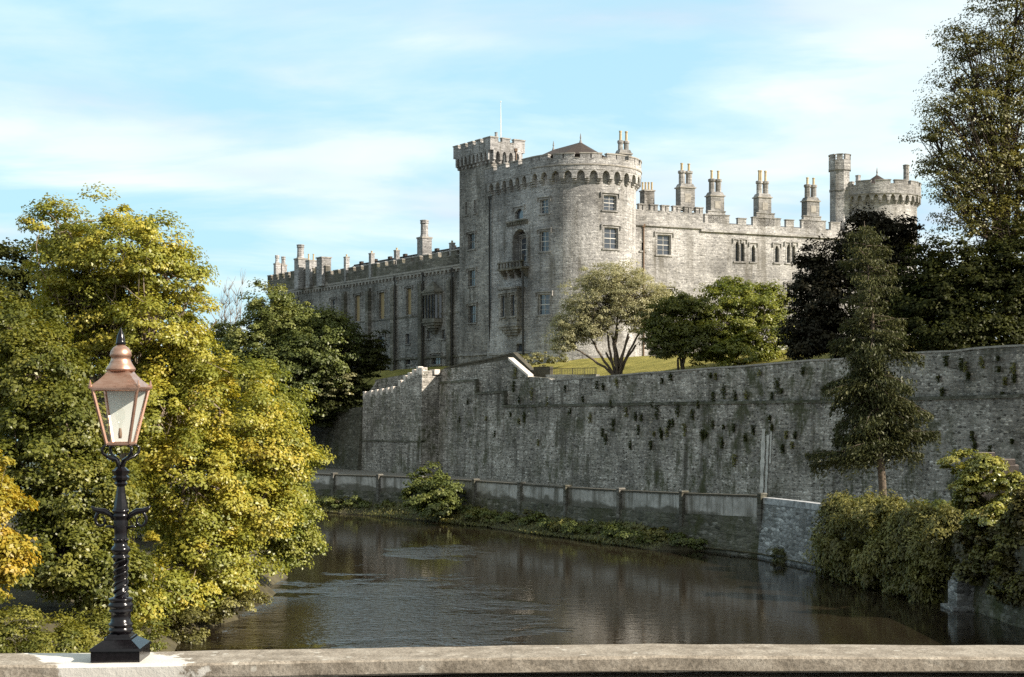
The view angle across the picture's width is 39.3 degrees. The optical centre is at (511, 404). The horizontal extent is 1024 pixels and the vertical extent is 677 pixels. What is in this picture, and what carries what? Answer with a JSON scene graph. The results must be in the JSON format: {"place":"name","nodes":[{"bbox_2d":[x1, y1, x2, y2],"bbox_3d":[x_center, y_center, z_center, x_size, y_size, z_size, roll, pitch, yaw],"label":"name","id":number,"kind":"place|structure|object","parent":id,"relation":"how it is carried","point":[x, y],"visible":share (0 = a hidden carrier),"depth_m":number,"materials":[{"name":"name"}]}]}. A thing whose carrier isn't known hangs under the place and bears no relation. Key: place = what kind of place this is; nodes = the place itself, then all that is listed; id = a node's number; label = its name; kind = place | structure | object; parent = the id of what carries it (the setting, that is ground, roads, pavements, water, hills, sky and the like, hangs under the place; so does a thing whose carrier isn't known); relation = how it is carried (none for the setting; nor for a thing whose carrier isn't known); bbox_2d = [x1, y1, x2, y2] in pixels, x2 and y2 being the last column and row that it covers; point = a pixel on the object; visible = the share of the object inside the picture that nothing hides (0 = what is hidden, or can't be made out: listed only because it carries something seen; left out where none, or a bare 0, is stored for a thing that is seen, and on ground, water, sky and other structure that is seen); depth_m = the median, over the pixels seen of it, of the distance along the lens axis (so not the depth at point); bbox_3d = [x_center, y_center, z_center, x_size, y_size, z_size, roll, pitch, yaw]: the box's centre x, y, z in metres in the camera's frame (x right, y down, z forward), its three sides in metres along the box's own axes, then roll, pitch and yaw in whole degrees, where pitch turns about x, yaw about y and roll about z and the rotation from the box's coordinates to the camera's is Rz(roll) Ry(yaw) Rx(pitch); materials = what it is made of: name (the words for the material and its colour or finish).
{"place":"outdoors","nodes":[
{"label":"outdoors","id":0,"kind":"place"},
{"bbox_2d":[0,495,287,652],"bbox_3d":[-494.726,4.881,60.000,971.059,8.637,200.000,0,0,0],"label":"bank","id":1,"kind":"structure","parent":0,"point":[27,597],"depth_m":52.05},
{"bbox_2d":[0,449,43,598],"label":"golden tree","id":2,"kind":"object","parent":1,"relation":"on","point":[13,558],"visible":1,"depth_m":43.81,"materials":[{"name":"yellow plant"}]},
{"bbox_2d":[0,282,167,628],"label":"chestnut tree","id":3,"kind":"object","parent":1,"relation":"on","point":[76,546],"visible":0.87,"depth_m":50.18,"materials":[{"name":"green plant"}]},
{"bbox_2d":[0,591,172,652],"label":"bank shrub","id":4,"kind":"object","parent":1,"relation":"on","point":[69,636],"visible":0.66,"depth_m":40.40,"materials":[{"name":"green plant"}]},
{"bbox_2d":[15,181,231,551],"bbox_3d":[-16.378,-0.672,60.408,8.571,16.808,10.539,0,0,-28],"label":"sycamore tree","id":5,"kind":"object","parent":1,"relation":"on","point":[94,302],"visible":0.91,"depth_m":58.93,"materials":[{"name":"green plant"}]},
{"bbox_2d":[0,237,247,540],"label":"tree","id":6,"kind":"object","parent":1,"relation":"on","point":[15,271],"visible":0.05,"depth_m":74.81,"materials":[{"name":"green plant"}]},
{"bbox_2d":[101,332,326,628],"bbox_3d":[-13.117,2.602,57.815,8.111,11.828,12.996,0,0,31],"label":"maple tree","id":7,"kind":"object","parent":1,"relation":"on","point":[198,528],"visible":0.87,"depth_m":57.42,"materials":[{"name":"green plant"}]},
{"bbox_2d":[158,587,273,643],"bbox_3d":[-11.476,8.005,56.330,3.118,1.665,9.547,0,0,18],"label":"water shrub","id":8,"kind":"object","parent":1,"relation":"on","point":[191,613],"visible":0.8,"depth_m":53.83,"materials":[{"name":"green plant"}]},
{"bbox_2d":[205,351,335,571],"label":"overhanging tree","id":9,"kind":"object","parent":1,"relation":"on","point":[293,547],"visible":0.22,"depth_m":65.96,"materials":[{"name":"green plant"}]},
{"bbox_2d":[178,468,605,489],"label":"canal walk","id":10,"kind":"structure","parent":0,"point":[341,471],"depth_m":159.50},
{"bbox_2d":[286,407,362,469],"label":"overgrown wall","id":11,"kind":"structure","parent":10,"relation":"on","point":[341,437],"depth_m":170.80,"materials":[{"name":"stone"}]},
{"bbox_2d":[361,366,440,474],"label":"bastion","id":12,"kind":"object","parent":10,"relation":"on","point":[400,423],"visible":0.85,"depth_m":159.41,"materials":[{"name":"stone"}]},
{"bbox_2d":[437,344,1023,505],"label":"retaining wall","id":13,"kind":"structure","parent":10,"relation":"on","point":[572,449],"depth_m":119.58,"materials":[{"name":"stone"}]},
{"bbox_2d":[773,377,780,394],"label":"wall plant","id":14,"kind":"object","parent":13,"relation":"attached to","point":[777,384],"depth_m":113.06,"materials":[{"name":"green plant"}]},
{"bbox_2d":[804,221,940,497],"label":"conifer tree","id":15,"kind":"object","parent":10,"relation":"on","point":[880,430],"visible":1,"depth_m":90.42,"materials":[{"name":"green plant"}]},
{"bbox_2d":[832,495,963,516],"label":"hedge","id":16,"kind":"object","parent":10,"relation":"on","point":[935,501],"visible":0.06,"depth_m":70.28,"materials":[{"name":"green plant"}]},
{"bbox_2d":[841,524,1023,628],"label":"river wall","id":17,"kind":"structure","parent":10,"relation":"on","point":[986,604],"depth_m":58.83,"materials":[{"name":"stone"}]},
{"bbox_2d":[802,486,963,603],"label":"creeper curtain","id":18,"kind":"object","parent":17,"relation":"hanging from","point":[911,549],"visible":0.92,"depth_m":66.39,"materials":[{"name":"green plant"}]},
{"bbox_2d":[943,481,1023,607],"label":"hanging ivy","id":19,"kind":"object","parent":17,"relation":"hanging from","point":[980,554],"visible":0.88,"depth_m":57.30,"materials":[{"name":"green plant"}]},
{"bbox_2d":[936,448,1023,526],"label":"ivy bush","id":20,"kind":"object","parent":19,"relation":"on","point":[972,474],"visible":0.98,"depth_m":60.47,"materials":[{"name":"green plant"}]},
{"bbox_2d":[139,493,818,566],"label":"river bank","id":21,"kind":"structure","parent":0,"point":[673,547],"depth_m":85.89,"materials":[{"name":"green plant"}]},
{"bbox_2d":[316,496,343,509],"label":"weed clump","id":22,"kind":"object","parent":21,"relation":"on","point":[329,499],"visible":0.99,"depth_m":115.99,"materials":[{"name":"green plant"}]},
{"bbox_2d":[329,495,355,507],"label":"weed clump","id":23,"kind":"object","parent":21,"relation":"on","point":[339,500],"visible":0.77,"depth_m":116.10,"materials":[{"name":"green plant"}]},
{"bbox_2d":[343,495,373,509],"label":"weed clump","id":24,"kind":"object","parent":21,"relation":"on","point":[362,504],"visible":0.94,"depth_m":114.88,"materials":[{"name":"green plant"}]},
{"bbox_2d":[373,498,397,507],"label":"weed clump","id":25,"kind":"object","parent":21,"relation":"on","point":[387,499],"visible":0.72,"depth_m":112.87,"materials":[{"name":"green plant"}]},
{"bbox_2d":[376,501,396,509],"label":"weed clump","id":26,"kind":"object","parent":21,"relation":"on","point":[384,505],"visible":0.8,"depth_m":112.52,"materials":[{"name":"green plant"}]},
{"bbox_2d":[399,461,467,518],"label":"riverside bush","id":27,"kind":"object","parent":21,"relation":"on","point":[427,499],"visible":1,"depth_m":105.69,"materials":[{"name":"green plant"}]},
{"bbox_2d":[447,503,473,516],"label":"weed clump","id":28,"kind":"object","parent":21,"relation":"on","point":[457,506],"visible":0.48,"depth_m":105.70,"materials":[{"name":"green plant"}]},
{"bbox_2d":[461,510,492,522],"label":"weed clump","id":29,"kind":"object","parent":21,"relation":"on","point":[483,518],"visible":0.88,"depth_m":102.85,"materials":[{"name":"green plant"}]},
{"bbox_2d":[464,507,503,522],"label":"weed clump","id":30,"kind":"object","parent":21,"relation":"on","point":[484,512],"visible":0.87,"depth_m":102.67,"materials":[{"name":"green plant"}]},
{"bbox_2d":[493,511,520,522],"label":"weed clump","id":31,"kind":"object","parent":21,"relation":"on","point":[508,516],"visible":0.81,"depth_m":101.11,"materials":[{"name":"green plant"}]},
{"bbox_2d":[518,511,546,524],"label":"weed clump","id":32,"kind":"object","parent":21,"relation":"on","point":[529,518],"visible":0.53,"depth_m":98.60,"materials":[{"name":"green plant"}]},
{"bbox_2d":[520,507,545,527],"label":"weed clump","id":33,"kind":"object","parent":21,"relation":"on","point":[526,511],"visible":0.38,"depth_m":99.39,"materials":[{"name":"green plant"}]},
{"bbox_2d":[302,473,766,556],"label":"canal wall","id":34,"kind":"structure","parent":21,"relation":"on","point":[728,521],"depth_m":93.27,"materials":[{"name":"stone"}]},
{"bbox_2d":[536,518,565,530],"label":"weed clump","id":35,"kind":"object","parent":21,"relation":"on","point":[545,521],"visible":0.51,"depth_m":95.96,"materials":[{"name":"green plant"}]},
{"bbox_2d":[547,517,581,532],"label":"weed clump","id":36,"kind":"object","parent":21,"relation":"on","point":[556,527],"visible":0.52,"depth_m":94.44,"materials":[{"name":"green plant"}]},
{"bbox_2d":[560,520,591,534],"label":"weed clump","id":37,"kind":"object","parent":21,"relation":"on","point":[580,529],"visible":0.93,"depth_m":92.81,"materials":[{"name":"green plant"}]},
{"bbox_2d":[586,519,610,535],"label":"weed clump","id":38,"kind":"object","parent":21,"relation":"on","point":[590,527],"visible":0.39,"depth_m":91.90,"materials":[{"name":"green plant"}]},
{"bbox_2d":[594,522,622,533],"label":"weed clump","id":39,"kind":"object","parent":21,"relation":"on","point":[601,526],"visible":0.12,"depth_m":91.21,"materials":[{"name":"green plant"}]},
{"bbox_2d":[600,521,638,539],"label":"weed clump","id":40,"kind":"object","parent":21,"relation":"on","point":[617,528],"visible":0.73,"depth_m":89.41,"materials":[{"name":"green plant"}]},
{"bbox_2d":[613,529,660,543],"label":"weed clump","id":41,"kind":"object","parent":21,"relation":"on","point":[637,540],"visible":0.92,"depth_m":87.34,"materials":[{"name":"green plant"}]},
{"bbox_2d":[640,526,674,543],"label":"weed clump","id":42,"kind":"object","parent":21,"relation":"on","point":[661,533],"visible":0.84,"depth_m":86.83,"materials":[{"name":"green plant"}]},
{"bbox_2d":[666,531,707,550],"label":"weed clump","id":43,"kind":"object","parent":21,"relation":"on","point":[690,542],"visible":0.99,"depth_m":85.34,"materials":[{"name":"green plant"}]},
{"bbox_2d":[765,545,786,562],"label":"waterside tuft","id":44,"kind":"object","parent":21,"relation":"on","point":[777,551],"visible":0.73,"depth_m":78.99,"materials":[{"name":"green plant"}]},
{"bbox_2d":[757,497,838,569],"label":"quay wall","id":45,"kind":"structure","parent":21,"relation":"on","point":[785,524],"depth_m":78.73,"materials":[{"name":"stone"}]},
{"bbox_2d":[0,0,1023,374],"label":"sky","id":46,"kind":"structure","parent":0,"point":[332,128],"materials":[{"name":"blue"}]},
{"bbox_2d":[3,439,1023,650],"bbox_3d":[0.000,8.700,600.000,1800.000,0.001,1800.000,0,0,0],"label":"river","id":47,"kind":"structure","parent":0,"point":[369,581],"depth_m":63.24,"materials":[{"name":"liquid"}]},
{"bbox_2d":[940,573,974,611],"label":"pier","id":48,"kind":"structure","parent":47,"relation":"in","point":[960,595],"depth_m":60.47,"materials":[{"name":"stone"}]},
{"bbox_2d":[4,340,1023,430],"bbox_3d":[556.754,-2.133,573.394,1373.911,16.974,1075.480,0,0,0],"label":"castle lawn","id":49,"kind":"structure","parent":0,"point":[636,364],"depth_m":144.65,"materials":[{"name":"green plant"}]},
{"bbox_2d":[205,319,248,409],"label":"hill tree","id":50,"kind":"object","parent":49,"relation":"on","point":[219,327],"visible":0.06,"depth_m":188.44,"materials":[{"name":"green plant"}]},
{"bbox_2d":[216,270,246,348],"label":"bare tree","id":51,"kind":"object","parent":49,"relation":"on","point":[226,303],"visible":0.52,"depth_m":205.18,"materials":[{"name":"brown plant"}]},
{"bbox_2d":[218,277,352,377],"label":"slope tree","id":52,"kind":"object","parent":49,"relation":"on","point":[276,315],"visible":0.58,"depth_m":173.45,"materials":[{"name":"green plant"}]},
{"bbox_2d":[212,315,365,437],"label":"slope tree","id":53,"kind":"object","parent":49,"relation":"on","point":[324,356],"visible":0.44,"depth_m":169.84,"materials":[{"name":"green plant"}]},
{"bbox_2d":[273,329,398,431],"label":"tree","id":54,"kind":"object","parent":49,"relation":"on","point":[371,351],"visible":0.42,"depth_m":173.16,"materials":[{"name":"green plant"}]},
{"bbox_2d":[316,372,360,396],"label":"pale shrub","id":55,"kind":"object","parent":49,"relation":"on","point":[347,377],"visible":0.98,"depth_m":169.79,"materials":[{"name":"green plant"}]},
{"bbox_2d":[444,352,552,376],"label":"ramp wall","id":56,"kind":"structure","parent":49,"relation":"on","point":[538,371],"depth_m":149.54,"materials":[{"name":"stone"}]},
{"bbox_2d":[529,352,541,365],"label":"flower shrub","id":57,"kind":"object","parent":49,"relation":"on","point":[534,355],"visible":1,"depth_m":151.87,"materials":[{"name":"green plant"}]},
{"bbox_2d":[537,352,549,366],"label":"flower shrub","id":58,"kind":"object","parent":49,"relation":"on","point":[541,355],"visible":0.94,"depth_m":152.26,"materials":[{"name":"green plant"}]},
{"bbox_2d":[546,356,559,363],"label":"flower shrub","id":59,"kind":"object","parent":49,"relation":"on","point":[552,359],"visible":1,"depth_m":151.86,"materials":[{"name":"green plant"}]},
{"bbox_2d":[558,352,569,362],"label":"flower shrub","id":60,"kind":"object","parent":49,"relation":"on","point":[566,360],"visible":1,"depth_m":152.71,"materials":[{"name":"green plant"}]},
{"bbox_2d":[546,374,599,378],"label":"garden wall","id":61,"kind":"structure","parent":49,"relation":"on","point":[559,376],"depth_m":141.17,"materials":[{"name":"grey stone"}]},
{"bbox_2d":[549,367,595,374],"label":"railing","id":62,"kind":"object","parent":61,"relation":"on","point":[572,371],"visible":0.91,"depth_m":141.61,"materials":[{"name":"wood"}]},
{"bbox_2d":[267,101,921,370],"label":"castle","id":63,"kind":"structure","parent":49,"relation":"on","point":[535,231],"depth_m":171.75,"materials":[{"name":"stone"}]},
{"bbox_2d":[328,296,336,315],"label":"window","id":64,"kind":"structure","parent":63,"relation":"in","point":[332,300],"depth_m":207.20,"materials":[{"name":"stone"}]},
{"bbox_2d":[352,292,360,322],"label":"window","id":65,"kind":"structure","parent":63,"relation":"in","point":[357,295],"depth_m":201.12,"materials":[{"name":"stone"}]},
{"bbox_2d":[375,333,385,345],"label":"window","id":66,"kind":"structure","parent":63,"relation":"in","point":[379,336],"depth_m":195.17,"materials":[{"name":"stone"}]},
{"bbox_2d":[376,289,385,319],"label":"window","id":67,"kind":"structure","parent":63,"relation":"in","point":[381,294],"depth_m":195.41,"materials":[{"name":"stone"}]},
{"bbox_2d":[404,332,410,344],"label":"window","id":68,"kind":"structure","parent":63,"relation":"in","point":[407,334],"depth_m":189.35,"materials":[{"name":"stone"}]},
{"bbox_2d":[404,285,412,315],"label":"window","id":69,"kind":"structure","parent":63,"relation":"in","point":[408,290],"depth_m":189.26,"materials":[{"name":"stone"}]},
{"bbox_2d":[429,352,441,365],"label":"window","id":70,"kind":"structure","parent":63,"relation":"in","point":[434,361],"depth_m":183.26,"materials":[{"name":"stone"}]},
{"bbox_2d":[440,328,445,339],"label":"window","id":71,"kind":"structure","parent":63,"relation":"in","point":[443,330],"depth_m":181.83,"materials":[{"name":"glass"}]},
{"bbox_2d":[463,200,467,216],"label":"window","id":72,"kind":"structure","parent":63,"relation":"in","point":[465,202],"depth_m":175.34,"materials":[{"name":"stone"}]},
{"bbox_2d":[465,230,475,250],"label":"window","id":73,"kind":"structure","parent":63,"relation":"in","point":[470,235],"depth_m":174.65,"materials":[{"name":"stone"}]},
{"bbox_2d":[465,266,476,287],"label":"window","id":74,"kind":"structure","parent":63,"relation":"in","point":[471,271],"depth_m":174.57,"materials":[{"name":"stone"}]},
{"bbox_2d":[466,302,476,324],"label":"window","id":75,"kind":"structure","parent":63,"relation":"in","point":[471,306],"depth_m":174.53,"materials":[{"name":"stone"}]},
{"bbox_2d":[472,198,476,214],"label":"window","id":76,"kind":"structure","parent":63,"relation":"in","point":[475,199],"depth_m":173.72,"materials":[{"name":"stone"}]},
{"bbox_2d":[498,292,505,318],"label":"window","id":77,"kind":"structure","parent":63,"relation":"in","point":[502,295],"depth_m":166.53,"materials":[{"name":"stone"}]},
{"bbox_2d":[508,291,516,317],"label":"window","id":78,"kind":"structure","parent":63,"relation":"in","point":[512,295],"depth_m":164.83,"materials":[{"name":"stone"}]},
{"bbox_2d":[512,204,524,220],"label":"window","id":79,"kind":"structure","parent":63,"relation":"in","point":[518,210],"depth_m":165.40,"materials":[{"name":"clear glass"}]},
{"bbox_2d":[516,342,521,351],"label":"window","id":80,"kind":"structure","parent":63,"relation":"in","point":[518,344],"depth_m":164.79,"materials":[{"name":"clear glass"}]},
{"bbox_2d":[517,234,527,263],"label":"window","id":81,"kind":"structure","parent":63,"relation":"in","point":[522,238],"depth_m":165.80,"materials":[{"name":"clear glass"}]},
{"bbox_2d":[537,195,550,215],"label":"window","id":82,"kind":"structure","parent":63,"relation":"in","point":[544,203],"depth_m":161.53,"materials":[{"name":"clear glass"}]},
{"bbox_2d":[536,227,551,252],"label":"window","id":83,"kind":"structure","parent":63,"relation":"in","point":[543,235],"depth_m":161.57,"materials":[{"name":"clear glass"}]},
{"bbox_2d":[535,290,552,316],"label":"window","id":84,"kind":"structure","parent":63,"relation":"in","point":[543,298],"depth_m":161.57,"materials":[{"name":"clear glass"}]},
{"bbox_2d":[601,191,619,212],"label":"window","id":85,"kind":"structure","parent":63,"relation":"in","point":[609,201],"depth_m":160.70,"materials":[{"name":"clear glass"}]},
{"bbox_2d":[601,224,620,250],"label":"window","id":86,"kind":"structure","parent":63,"relation":"in","point":[611,232],"depth_m":160.78,"materials":[{"name":"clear glass"}]},
{"bbox_2d":[639,241,646,251],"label":"window","id":87,"kind":"structure","parent":63,"relation":"in","point":[641,242],"depth_m":168.25,"materials":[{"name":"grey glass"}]},
{"bbox_2d":[654,231,673,256],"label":"window","id":88,"kind":"structure","parent":63,"relation":"in","point":[663,239],"depth_m":169.57,"materials":[{"name":"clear glass"}]},
{"bbox_2d":[733,238,742,262],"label":"window","id":89,"kind":"structure","parent":63,"relation":"in","point":[735,240],"depth_m":173.38,"materials":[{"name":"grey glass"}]},
{"bbox_2d":[738,238,747,262],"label":"window","id":90,"kind":"structure","parent":63,"relation":"in","point":[742,246],"depth_m":173.68,"materials":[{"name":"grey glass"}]},
{"bbox_2d":[749,242,758,263],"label":"window","id":91,"kind":"structure","parent":63,"relation":"in","point":[752,245],"depth_m":174.27,"materials":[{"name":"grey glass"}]},
{"bbox_2d":[772,242,781,263],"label":"window","id":92,"kind":"structure","parent":63,"relation":"in","point":[776,245],"depth_m":175.59,"materials":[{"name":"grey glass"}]},
{"bbox_2d":[784,241,793,264],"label":"window","id":93,"kind":"structure","parent":63,"relation":"in","point":[786,243],"depth_m":176.24,"materials":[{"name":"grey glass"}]},
{"bbox_2d":[789,241,798,264],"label":"window","id":94,"kind":"structure","parent":63,"relation":"in","point":[796,244],"depth_m":176.58,"materials":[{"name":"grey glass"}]},
{"bbox_2d":[540,256,676,374],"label":"willow tree","id":95,"kind":"object","parent":49,"relation":"on","point":[589,324],"visible":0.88,"depth_m":132.17,"materials":[{"name":"green plant"}]},
{"bbox_2d":[634,289,724,369],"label":"holly tree","id":96,"kind":"object","parent":49,"relation":"on","point":[669,338],"visible":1,"depth_m":125.32,"materials":[{"name":"green plant"}]},
{"bbox_2d":[686,275,795,366],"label":"garden tree","id":97,"kind":"object","parent":49,"relation":"on","point":[740,332],"visible":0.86,"depth_m":125.97,"materials":[{"name":"green plant"}]},
{"bbox_2d":[774,202,952,359],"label":"yew tree","id":98,"kind":"object","parent":49,"relation":"on","point":[817,322],"visible":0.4,"depth_m":113.66,"materials":[{"name":"green plant"}]},
{"bbox_2d":[879,214,1023,351],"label":"dark tree","id":99,"kind":"object","parent":49,"relation":"on","point":[970,300],"visible":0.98,"depth_m":105.04,"materials":[{"name":"green plant"}]},
{"bbox_2d":[898,0,1023,337],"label":"beech tree","id":100,"kind":"object","parent":49,"relation":"on","point":[1000,165],"visible":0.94,"depth_m":110.63,"materials":[{"name":"green plant"}]},
{"bbox_3d":[22.635,6.290,62.988,1.477,5.820,1.394,0,0,0],"label":"gate pier","id":101,"kind":"object","parent":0,"visible":0},
{"bbox_2d":[970,452,1018,506],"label":"ruined pillar","id":102,"kind":"structure","parent":101,"relation":"on","point":[1013,466],"depth_m":63.38,"materials":[{"name":"grey stone"}]},
{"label":"bridge","id":103,"kind":"object","parent":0,"visible":0},
{"bbox_2d":[0,644,1023,676],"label":"bridge parapet","id":104,"kind":"structure","parent":103,"relation":"on","point":[706,660],"depth_m":10.04,"materials":[{"name":"stone"}]},
{"bbox_2d":[88,328,151,662],"bbox_3d":[-2.805,0.636,10.280,0.434,2.375,0.376,0,0,0],"label":"street lamp","id":105,"kind":"object","parent":104,"relation":"on","point":[122,385],"visible":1,"depth_m":10.24,"materials":[{"name":"black metal"}]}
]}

